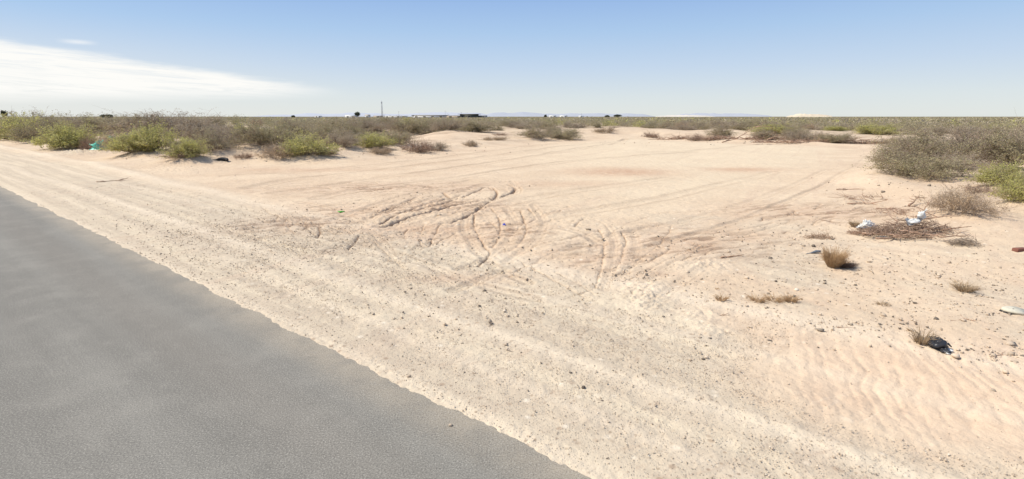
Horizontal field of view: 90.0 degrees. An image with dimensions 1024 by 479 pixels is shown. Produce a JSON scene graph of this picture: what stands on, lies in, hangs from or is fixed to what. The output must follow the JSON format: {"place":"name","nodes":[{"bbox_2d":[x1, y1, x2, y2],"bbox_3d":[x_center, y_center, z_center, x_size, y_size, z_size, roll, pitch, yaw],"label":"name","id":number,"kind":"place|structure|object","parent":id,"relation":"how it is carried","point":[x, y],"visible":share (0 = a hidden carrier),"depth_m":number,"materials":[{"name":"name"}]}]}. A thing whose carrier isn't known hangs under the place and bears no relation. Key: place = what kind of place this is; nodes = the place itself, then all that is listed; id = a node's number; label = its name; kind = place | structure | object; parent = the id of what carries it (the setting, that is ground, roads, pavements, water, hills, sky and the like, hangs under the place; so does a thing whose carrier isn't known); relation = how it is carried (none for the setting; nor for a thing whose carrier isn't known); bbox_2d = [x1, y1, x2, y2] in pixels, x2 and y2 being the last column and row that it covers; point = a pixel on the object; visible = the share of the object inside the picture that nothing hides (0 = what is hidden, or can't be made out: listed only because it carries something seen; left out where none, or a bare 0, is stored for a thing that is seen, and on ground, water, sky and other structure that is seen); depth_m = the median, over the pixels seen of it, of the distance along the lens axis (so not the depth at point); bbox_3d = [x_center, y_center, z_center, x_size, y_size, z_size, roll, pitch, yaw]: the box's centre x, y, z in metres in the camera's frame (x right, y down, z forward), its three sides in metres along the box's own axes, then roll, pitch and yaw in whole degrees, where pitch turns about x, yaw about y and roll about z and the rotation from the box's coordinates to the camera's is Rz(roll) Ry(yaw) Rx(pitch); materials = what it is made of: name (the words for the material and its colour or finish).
{"place":"outdoors","nodes":[
{"label":"outdoors","id":0,"kind":"place"},
{"bbox_2d":[0,186,590,478],"bbox_3d":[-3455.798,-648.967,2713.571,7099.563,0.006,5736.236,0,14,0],"label":"road","id":1,"kind":"structure","parent":0,"point":[117,361],"depth_m":4.75,"materials":[{"name":"asphalt"}]},
{"bbox_2d":[252,112,494,116],"bbox_3d":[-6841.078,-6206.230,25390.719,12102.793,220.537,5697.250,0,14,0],"label":"distant mountains","id":2,"kind":"structure","parent":0,"point":[361,115],"depth_m":24931.19,"materials":[{"name":"stone"}]},
{"bbox_2d":[0,121,1023,478],"bbox_3d":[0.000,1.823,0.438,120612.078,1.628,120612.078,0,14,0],"label":"ground","id":3,"kind":"structure","parent":0,"point":[634,191],"depth_m":8.08,"materials":[{"name":"sand"}]},
{"bbox_2d":[0,111,55,141],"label":"green mesquite shrub","id":4,"kind":"object","parent":3,"relation":"on","point":[10,122],"visible":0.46,"depth_m":51.64,"materials":[{"name":"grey plant"}]},
{"bbox_2d":[0,106,73,130],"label":"olive scrub bush","id":5,"kind":"object","parent":3,"relation":"on","point":[9,117],"visible":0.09,"depth_m":68.66,"materials":[{"name":"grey plant"}]},
{"bbox_2d":[2,110,86,141],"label":"olive scrub bush","id":6,"kind":"object","parent":3,"relation":"on","point":[29,132],"visible":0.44,"depth_m":46.85,"materials":[{"name":"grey plant"}]},
{"bbox_2d":[20,117,108,149],"bbox_3d":[-33.813,-8.179,38.853,4.625,2.454,5.920,11,17,28],"label":"green mesquite shrub","id":7,"kind":"object","parent":3,"relation":"on","point":[69,137],"visible":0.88,"depth_m":38.17,"materials":[{"name":"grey plant"}]},
{"bbox_2d":[37,112,119,132],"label":"olive scrub bush","id":8,"kind":"object","parent":3,"relation":"on","point":[92,121],"visible":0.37,"depth_m":63.67,"materials":[{"name":"grey plant"}]},
{"bbox_2d":[76,132,94,149],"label":"dead bush","id":9,"kind":"object","parent":3,"relation":"on","point":[86,145],"visible":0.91,"depth_m":37.84,"materials":[{"name":"plant"}]},
{"bbox_2d":[87,121,159,149],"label":"dry bush","id":10,"kind":"object","parent":3,"relation":"on","point":[111,136],"visible":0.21,"depth_m":35.65,"materials":[{"name":"brown plant"}]},
{"bbox_2d":[76,113,176,132],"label":"olive scrub bush","id":11,"kind":"object","parent":3,"relation":"on","point":[135,119],"visible":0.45,"depth_m":46.61,"materials":[{"name":"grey plant"}]},
{"bbox_2d":[94,126,161,152],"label":"green mesquite shrub","id":12,"kind":"object","parent":3,"relation":"on","point":[119,144],"visible":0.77,"depth_m":30.08,"materials":[{"name":"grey plant"}]},
{"bbox_2d":[119,116,193,150],"bbox_3d":[-21.550,-6.419,31.059,5.459,2.035,3.839,9,13,37],"label":"green mesquite shrub","id":13,"kind":"object","parent":3,"relation":"on","point":[146,140],"visible":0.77,"depth_m":30.33,"materials":[{"name":"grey plant"}]},
{"bbox_2d":[96,107,235,132],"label":"grey twiggy bush","id":14,"kind":"object","parent":3,"relation":"on","point":[180,120],"visible":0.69,"depth_m":46.83,"materials":[{"name":"brown plant"}]},
{"bbox_2d":[150,151,209,158],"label":"dead bush","id":15,"kind":"object","parent":3,"relation":"on","point":[179,155],"visible":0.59,"depth_m":27.10,"materials":[{"name":"plant"}]},
{"bbox_2d":[153,136,211,158],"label":"green mesquite shrub","id":16,"kind":"object","parent":3,"relation":"on","point":[190,148],"visible":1,"depth_m":26.95,"materials":[{"name":"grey plant"}]},
{"bbox_2d":[155,116,241,141],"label":"grey twiggy bush","id":17,"kind":"object","parent":3,"relation":"on","point":[188,132],"visible":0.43,"depth_m":37.37,"materials":[{"name":"brown plant"}]},
{"bbox_2d":[175,119,249,150],"bbox_3d":[-17.174,-5.955,29.300,4.151,1.762,4.069,-12,18,-32],"label":"olive scrub bush","id":18,"kind":"object","parent":3,"relation":"on","point":[219,141],"visible":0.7,"depth_m":29.53,"materials":[{"name":"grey plant"}]},
{"bbox_2d":[198,117,251,143],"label":"grey twiggy bush","id":19,"kind":"object","parent":3,"relation":"on","point":[222,133],"visible":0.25,"depth_m":36.50,"materials":[{"name":"brown plant"}]},
{"bbox_2d":[231,151,253,158],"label":"dead bush","id":20,"kind":"object","parent":3,"relation":"on","point":[248,155],"visible":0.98,"depth_m":28.27,"materials":[{"name":"plant"}]},
{"bbox_2d":[228,121,265,140],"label":"green mesquite shrub","id":21,"kind":"object","parent":3,"relation":"on","point":[239,128],"visible":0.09,"depth_m":41.55,"materials":[{"name":"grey plant"}]},
{"bbox_2d":[222,117,303,144],"bbox_3d":[-14.744,-6.569,30.768,5.093,1.802,3.967,0,12,3],"label":"olive scrub bush","id":22,"kind":"object","parent":3,"relation":"on","point":[260,137],"visible":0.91,"depth_m":30.22,"materials":[{"name":"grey plant"}]},
{"bbox_2d":[251,137,292,158],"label":"dry bush","id":23,"kind":"object","parent":3,"relation":"on","point":[267,151],"visible":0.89,"depth_m":28.14,"materials":[{"name":"brown plant"}]},
{"bbox_2d":[265,119,330,134],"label":"olive scrub bush","id":24,"kind":"object","parent":3,"relation":"on","point":[294,126],"visible":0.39,"depth_m":44.34,"materials":[{"name":"grey plant"}]},
{"bbox_2d":[275,131,341,156],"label":"green mesquite shrub","id":25,"kind":"object","parent":3,"relation":"on","point":[306,145],"visible":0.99,"depth_m":28.80,"materials":[{"name":"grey plant"}]},
{"bbox_2d":[294,118,353,144],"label":"olive scrub bush","id":26,"kind":"object","parent":3,"relation":"on","point":[322,130],"visible":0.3,"depth_m":38.77,"materials":[{"name":"grey plant"}]},
{"bbox_2d":[311,117,353,130],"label":"olive scrub bush","id":27,"kind":"object","parent":3,"relation":"on","point":[332,122],"visible":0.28,"depth_m":60.62,"materials":[{"name":"grey plant"}]},
{"bbox_2d":[320,126,366,146],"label":"grey twiggy bush","id":28,"kind":"object","parent":3,"relation":"on","point":[348,140],"visible":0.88,"depth_m":34.74,"materials":[{"name":"brown plant"}]},
{"bbox_2d":[334,120,382,138],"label":"olive scrub bush","id":29,"kind":"object","parent":3,"relation":"on","point":[347,128],"visible":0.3,"depth_m":44.29,"materials":[{"name":"grey plant"}]},
{"bbox_2d":[338,118,395,132],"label":"grey twiggy bush","id":30,"kind":"object","parent":3,"relation":"on","point":[368,125],"visible":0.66,"depth_m":61.29,"materials":[{"name":"brown plant"}]},
{"bbox_2d":[352,131,405,147],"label":"green mesquite shrub","id":31,"kind":"object","parent":3,"relation":"on","point":[377,140],"visible":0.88,"depth_m":36.08,"materials":[{"name":"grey plant"}]},
{"bbox_2d":[363,145,401,154],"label":"dry bush","id":32,"kind":"object","parent":3,"relation":"on","point":[384,150],"visible":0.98,"depth_m":32.79,"materials":[{"name":"brown plant"}]},
{"bbox_2d":[371,126,419,143],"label":"olive scrub bush","id":33,"kind":"object","parent":3,"relation":"on","point":[403,137],"visible":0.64,"depth_m":39.51,"materials":[{"name":"grey plant"}]},
{"bbox_2d":[376,116,452,133],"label":"olive scrub bush","id":34,"kind":"object","parent":3,"relation":"on","point":[411,126],"visible":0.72,"depth_m":60.89,"materials":[{"name":"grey plant"}]},
{"bbox_2d":[393,135,442,152],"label":"dead bush","id":35,"kind":"object","parent":3,"relation":"on","point":[424,147],"visible":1,"depth_m":34.83,"materials":[{"name":"plant"}]},
{"bbox_2d":[411,115,445,117],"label":"warehouse","id":36,"kind":"structure","parent":3,"relation":"on","point":[429,116],"depth_m":768.20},
{"bbox_2d":[420,141,450,149],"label":"grey twiggy bush","id":37,"kind":"object","parent":3,"relation":"on","point":[437,145],"visible":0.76,"depth_m":36.92,"materials":[{"name":"brown plant"}]},
{"bbox_2d":[423,116,467,130],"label":"grey twiggy bush","id":38,"kind":"object","parent":3,"relation":"on","point":[449,125],"visible":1,"depth_m":55.78,"materials":[{"name":"brown plant"}]},
{"bbox_2d":[453,119,500,131],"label":"olive scrub bush","id":39,"kind":"object","parent":3,"relation":"on","point":[471,125],"visible":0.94,"depth_m":57.30,"materials":[{"name":"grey plant"}]},
{"bbox_2d":[475,135,507,140],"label":"dry bush","id":40,"kind":"object","parent":3,"relation":"on","point":[497,138],"visible":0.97,"depth_m":47.96,"materials":[{"name":"brown plant"}]},
{"bbox_2d":[0,114,1023,130],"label":"distant scrub","id":41,"kind":"object","parent":3,"relation":"on","point":[640,123],"visible":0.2,"depth_m":108.38,"materials":[{"name":"green plant"}]},
{"bbox_2d":[0,117,1023,118],"bbox_3d":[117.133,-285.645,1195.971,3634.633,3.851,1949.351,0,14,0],"label":"horizon scrub","id":42,"kind":"object","parent":3,"relation":"on","point":[638,117],"visible":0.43,"depth_m":671.54,"materials":[{"name":"green plant"}]},
{"bbox_2d":[1,116,1023,126],"bbox_3d":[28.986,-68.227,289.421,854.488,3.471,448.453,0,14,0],"label":"scrub","id":43,"kind":"object","parent":3,"relation":"on","point":[926,120],"visible":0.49,"depth_m":190.82,"materials":[{"name":"green plant"}]},
{"bbox_2d":[510,122,533,128],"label":"grey twiggy bush","id":44,"kind":"object","parent":3,"relation":"on","point":[518,126],"visible":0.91,"depth_m":88.36,"materials":[{"name":"brown plant"}]},
{"bbox_2d":[508,121,560,138],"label":"olive scrub bush","id":45,"kind":"object","parent":3,"relation":"on","point":[537,133],"visible":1,"depth_m":51.64,"materials":[{"name":"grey plant"}]},
{"bbox_2d":[539,121,590,139],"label":"olive scrub bush","id":46,"kind":"object","parent":3,"relation":"on","point":[572,134],"visible":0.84,"depth_m":54.12,"materials":[{"name":"grey plant"}]},
{"bbox_2d":[125,139,1023,391],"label":"sand clods","id":47,"kind":"object","parent":3,"relation":"on","point":[994,355],"visible":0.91,"depth_m":7.55,"materials":[{"name":"sand"}]},
{"bbox_2d":[590,125,625,132],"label":"dry bush","id":48,"kind":"object","parent":3,"relation":"on","point":[608,130],"visible":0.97,"depth_m":64.34,"materials":[{"name":"brown plant"}]},
{"bbox_2d":[638,130,662,137],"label":"dead bush","id":49,"kind":"object","parent":3,"relation":"on","point":[650,135],"visible":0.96,"depth_m":59.74,"materials":[{"name":"plant"}]},
{"bbox_2d":[654,122,674,128],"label":"olive scrub bush","id":50,"kind":"object","parent":3,"relation":"on","point":[664,124],"visible":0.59,"depth_m":79.12,"materials":[{"name":"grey plant"}]},
{"bbox_2d":[656,132,686,139],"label":"twig heap","id":51,"kind":"object","parent":3,"relation":"on","point":[674,138],"visible":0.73,"depth_m":56.40,"materials":[{"name":"plant"}]},
{"bbox_2d":[669,124,699,129],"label":"grey twiggy bush","id":52,"kind":"object","parent":3,"relation":"on","point":[681,127],"visible":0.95,"depth_m":70.44,"materials":[{"name":"brown plant"}]},
{"bbox_2d":[677,121,710,129],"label":"olive scrub bush","id":53,"kind":"object","parent":3,"relation":"on","point":[701,125],"visible":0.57,"depth_m":73.94,"materials":[{"name":"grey plant"}]},
{"bbox_2d":[682,132,716,140],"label":"dead bush","id":54,"kind":"object","parent":3,"relation":"on","point":[696,138],"visible":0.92,"depth_m":54.03,"materials":[{"name":"plant"}]},
{"bbox_2d":[700,133,740,139],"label":"twig heap","id":55,"kind":"object","parent":3,"relation":"on","point":[723,137],"visible":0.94,"depth_m":53.21,"materials":[{"name":"plant"}]},
{"bbox_2d":[703,122,739,135],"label":"olive scrub bush","id":56,"kind":"object","parent":3,"relation":"on","point":[721,132],"visible":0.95,"depth_m":57.41,"materials":[{"name":"grey plant"}]},
{"bbox_2d":[726,122,753,130],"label":"olive scrub bush","id":57,"kind":"object","parent":3,"relation":"on","point":[740,127],"visible":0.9,"depth_m":68.97,"materials":[{"name":"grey plant"}]},
{"bbox_2d":[745,291,767,302],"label":"grass tuft","id":58,"kind":"object","parent":3,"relation":"on","point":[757,299],"visible":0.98,"depth_m":7.17,"materials":[{"name":"plant"}]},
{"bbox_2d":[746,130,781,139],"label":"olive scrub bush","id":59,"kind":"object","parent":3,"relation":"on","point":[767,136],"visible":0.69,"depth_m":51.72,"materials":[{"name":"grey plant"}]},
{"bbox_2d":[738,131,792,139],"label":"twig heap","id":60,"kind":"object","parent":3,"relation":"on","point":[758,138],"visible":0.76,"depth_m":51.64,"materials":[{"name":"plant"}]},
{"bbox_2d":[760,291,787,302],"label":"grass tuft","id":61,"kind":"object","parent":3,"relation":"on","point":[773,298],"visible":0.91,"depth_m":7.18,"materials":[{"name":"plant"}]},
{"bbox_2d":[745,122,808,133],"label":"green mesquite shrub","id":62,"kind":"object","parent":3,"relation":"on","point":[777,130],"visible":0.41,"depth_m":61.43,"materials":[{"name":"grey plant"}]},
{"bbox_2d":[780,292,803,302],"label":"grass tuft","id":63,"kind":"object","parent":3,"relation":"on","point":[791,299],"visible":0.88,"depth_m":7.11,"materials":[{"name":"plant"}]},
{"bbox_2d":[778,123,810,135],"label":"olive scrub bush","id":64,"kind":"object","parent":3,"relation":"on","point":[791,129],"visible":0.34,"depth_m":56.09,"materials":[{"name":"grey plant"}]},
{"bbox_2d":[751,136,843,142],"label":"twig heap","id":65,"kind":"object","parent":3,"relation":"on","point":[799,141],"visible":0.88,"depth_m":47.47,"materials":[{"name":"plant"}]},
{"bbox_2d":[778,127,826,140],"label":"grey twiggy bush","id":66,"kind":"object","parent":3,"relation":"on","point":[797,137],"visible":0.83,"depth_m":51.04,"materials":[{"name":"brown plant"}]},
{"bbox_2d":[800,229,835,239],"bbox_3d":[6.524,-0.141,10.830,0.766,0.225,0.507,-7,15,-28],"label":"twig heap","id":67,"kind":"object","parent":3,"relation":"on","point":[812,236],"visible":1,"depth_m":10.83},
{"bbox_2d":[809,131,861,142],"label":"olive scrub bush","id":68,"kind":"object","parent":3,"relation":"on","point":[835,139],"visible":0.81,"depth_m":47.17,"materials":[{"name":"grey plant"}]},
{"bbox_2d":[818,245,853,267],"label":"grass tuft","id":69,"kind":"object","parent":3,"relation":"on","point":[833,259],"visible":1,"depth_m":8.71,"materials":[{"name":"plant"}]},
{"bbox_2d":[822,125,849,130],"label":"green mesquite shrub","id":70,"kind":"object","parent":3,"relation":"on","point":[834,128],"visible":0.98,"depth_m":81.87,"materials":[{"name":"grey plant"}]},
{"bbox_2d":[840,259,858,268],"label":"grass tuft","id":71,"kind":"object","parent":3,"relation":"on","point":[849,265],"visible":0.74,"depth_m":8.66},
{"bbox_2d":[836,137,887,143],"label":"twig heap","id":72,"kind":"object","parent":3,"relation":"on","point":[861,142],"visible":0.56,"depth_m":47.42,"materials":[{"name":"plant"}]},
{"bbox_2d":[833,191,890,201],"bbox_3d":[10.827,-1.339,15.188,2.583,0.248,1.334,0,14,0],"label":"twig scatter","id":73,"kind":"object","parent":3,"relation":"on","point":[845,196],"visible":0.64,"depth_m":15.16,"materials":[{"name":"brown wood"}]},
{"bbox_2d":[845,224,882,236],"bbox_3d":[7.716,-0.246,11.103,1.154,0.255,0.646,0,14,0],"label":"twig heap","id":74,"kind":"object","parent":3,"relation":"on","point":[853,232],"visible":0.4,"depth_m":11.10,"materials":[{"name":"brown wood"}]},
{"bbox_2d":[856,219,874,227],"bbox_3d":[8.012,-0.372,11.596,0.602,0.196,0.273,-5,14,-19],"label":"plastic bag","id":75,"kind":"object","parent":3,"relation":"on","point":[866,223],"visible":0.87,"depth_m":11.53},
{"bbox_2d":[844,122,910,135],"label":"green mesquite shrub","id":76,"kind":"object","parent":3,"relation":"on","point":[863,129],"visible":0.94,"depth_m":68.86,"materials":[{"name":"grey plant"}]},
{"bbox_2d":[866,132,919,162],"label":"grey twiggy bush","id":77,"kind":"object","parent":3,"relation":"on","point":[888,147],"visible":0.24,"depth_m":22.34,"materials":[{"name":"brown plant"}]},
{"bbox_2d":[868,204,920,215],"bbox_3d":[9.976,-0.787,12.908,2.043,0.232,1.097,0,14,0],"label":"twig scatter","id":78,"kind":"object","parent":3,"relation":"on","point":[901,211],"visible":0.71,"depth_m":12.95,"materials":[{"name":"brown wood"}]},
{"bbox_2d":[857,210,963,240],"bbox_3d":[8.443,-0.365,10.696,2.265,0.527,1.386,0,14,0],"label":"brushwood pile","id":79,"kind":"object","parent":3,"relation":"on","point":[889,228],"visible":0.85,"depth_m":10.64,"materials":[{"name":"wood"}]},
{"bbox_2d":[875,228,926,238],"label":"dead branch","id":80,"kind":"object","parent":79,"relation":"on","point":[898,235],"visible":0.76,"depth_m":10.35,"materials":[{"name":"brown wood"}]},
{"bbox_2d":[905,208,926,225],"bbox_3d":[8.381,-0.475,10.587,0.522,0.388,0.180,0,14,0],"label":"plastic bag","id":81,"kind":"object","parent":79,"relation":"on","point":[921,215],"visible":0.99,"depth_m":10.58,"materials":[{"name":"plastic"}]},
{"bbox_2d":[864,124,979,162],"bbox_3d":[17.555,-4.167,22.273,4.172,1.688,3.749,6,18,12],"label":"olive scrub bush","id":82,"kind":"object","parent":3,"relation":"on","point":[925,148],"visible":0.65,"depth_m":22.05,"materials":[{"name":"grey plant"}]},
{"bbox_2d":[906,322,941,344],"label":"grass tuft","id":83,"kind":"object","parent":3,"relation":"on","point":[919,338],"visible":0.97,"depth_m":5.75,"materials":[{"name":"beige plant"}]},
{"bbox_2d":[857,143,993,183],"bbox_3d":[14.653,-2.806,18.282,3.324,1.227,4.138,-10,19,-37],"label":"olive scrub bush","id":84,"kind":"object","parent":3,"relation":"on","point":[938,169],"visible":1,"depth_m":18.07,"materials":[{"name":"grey plant"}]},
{"bbox_2d":[927,336,952,354],"bbox_3d":[4.706,1.143,5.630,0.271,0.165,0.260,-10,17,-36],"label":"black rubbish","id":85,"kind":"object","parent":3,"relation":"on","point":[942,346],"visible":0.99,"depth_m":5.56,"materials":[{"name":"plastic"}]},
{"bbox_2d":[915,141,976,159],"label":"dry bush","id":86,"kind":"object","parent":3,"relation":"on","point":[944,150],"visible":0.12,"depth_m":21.86,"materials":[{"name":"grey plant"}]},
{"bbox_2d":[938,233,986,247],"bbox_3d":[8.707,-0.029,9.829,0.686,0.252,0.638,-9,16,-34],"label":"twig heap","id":87,"kind":"object","parent":3,"relation":"on","point":[965,241],"visible":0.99,"depth_m":9.79,"materials":[{"name":"brown plant"}]},
{"bbox_2d":[919,146,1013,171],"bbox_3d":[17.530,-3.177,20.186,2.301,0.924,3.432,-1,15,-18],"label":"grey twiggy bush","id":88,"kind":"object","parent":3,"relation":"on","point":[969,158],"visible":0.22,"depth_m":19.90,"materials":[{"name":"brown plant"}]},
{"bbox_2d":[911,181,1022,219],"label":"dry bush","id":89,"kind":"object","parent":3,"relation":"on","point":[966,203],"visible":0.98,"depth_m":11.63,"materials":[{"name":"brown plant"}]},
{"bbox_2d":[916,118,1017,160],"bbox_3d":[20.384,-4.451,22.940,4.497,2.041,4.182,8,13,33],"label":"grey twiggy bush","id":90,"kind":"object","parent":3,"relation":"on","point":[960,134],"visible":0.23,"depth_m":23.00,"materials":[{"name":"brown plant"}]},
{"bbox_2d":[948,278,985,292],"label":"grass tuft","id":91,"kind":"object","parent":3,"relation":"on","point":[965,288],"visible":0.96,"depth_m":7.45,"materials":[{"name":"beige plant"}]},
{"bbox_2d":[954,180,997,194],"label":"dead bush","id":92,"kind":"object","parent":3,"relation":"on","point":[980,187],"visible":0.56,"depth_m":14.21,"materials":[{"name":"plant"}]},
{"bbox_2d":[942,120,1023,165],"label":"olive scrub bush","id":93,"kind":"object","parent":3,"relation":"on","point":[996,149],"visible":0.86,"depth_m":21.19,"materials":[{"name":"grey plant"}]},
{"bbox_2d":[958,155,1023,185],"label":"green mesquite shrub","id":94,"kind":"object","parent":3,"relation":"on","point":[982,176],"visible":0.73,"depth_m":14.71,"materials":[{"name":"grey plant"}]},
{"bbox_2d":[987,171,1023,202],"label":"green mesquite shrub","id":95,"kind":"object","parent":3,"relation":"on","point":[1016,189],"visible":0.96,"depth_m":12.42,"materials":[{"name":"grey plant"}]},
{"bbox_2d":[990,121,1023,146],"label":"grey twiggy bush","id":96,"kind":"object","parent":3,"relation":"on","point":[1015,130],"visible":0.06,"depth_m":25.11,"materials":[{"name":"brown plant"}]},
{"bbox_2d":[999,306,1023,315],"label":"broken slab","id":97,"kind":"object","parent":3,"relation":"on","point":[1013,310],"depth_m":6.61,"materials":[{"name":"white concrete"}]},
{"bbox_2d":[0,0,1023,116],"label":"sky","id":98,"kind":"structure","parent":0,"point":[248,58],"materials":[{"name":"blue"}]},
{"bbox_2d":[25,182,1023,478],"bbox_3d":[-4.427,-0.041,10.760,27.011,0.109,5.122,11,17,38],"label":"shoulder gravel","id":99,"kind":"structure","parent":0,"point":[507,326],"depth_m":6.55,"materials":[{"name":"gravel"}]},
{"bbox_2d":[487,112,654,116],"bbox_3d":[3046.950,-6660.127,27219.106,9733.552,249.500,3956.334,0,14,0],"label":"distant mountains","id":100,"kind":"structure","parent":0,"point":[516,114],"depth_m":26545.94,"materials":[{"name":"stone"}]},
{"bbox_2d":[656,115,713,116],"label":"sand hills","id":101,"kind":"structure","parent":0,"point":[684,116],"depth_m":2170.38,"materials":[{"name":"sand"}]},
{"bbox_2d":[679,113,772,116],"bbox_3d":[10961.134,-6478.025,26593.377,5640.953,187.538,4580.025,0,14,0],"label":"distant mountains","id":102,"kind":"structure","parent":0,"point":[730,115],"depth_m":25679.31,"materials":[{"name":"stone"}]},
{"bbox_2d":[787,114,832,116],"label":"sand hill","id":103,"kind":"structure","parent":0,"point":[808,115],"depth_m":1211.58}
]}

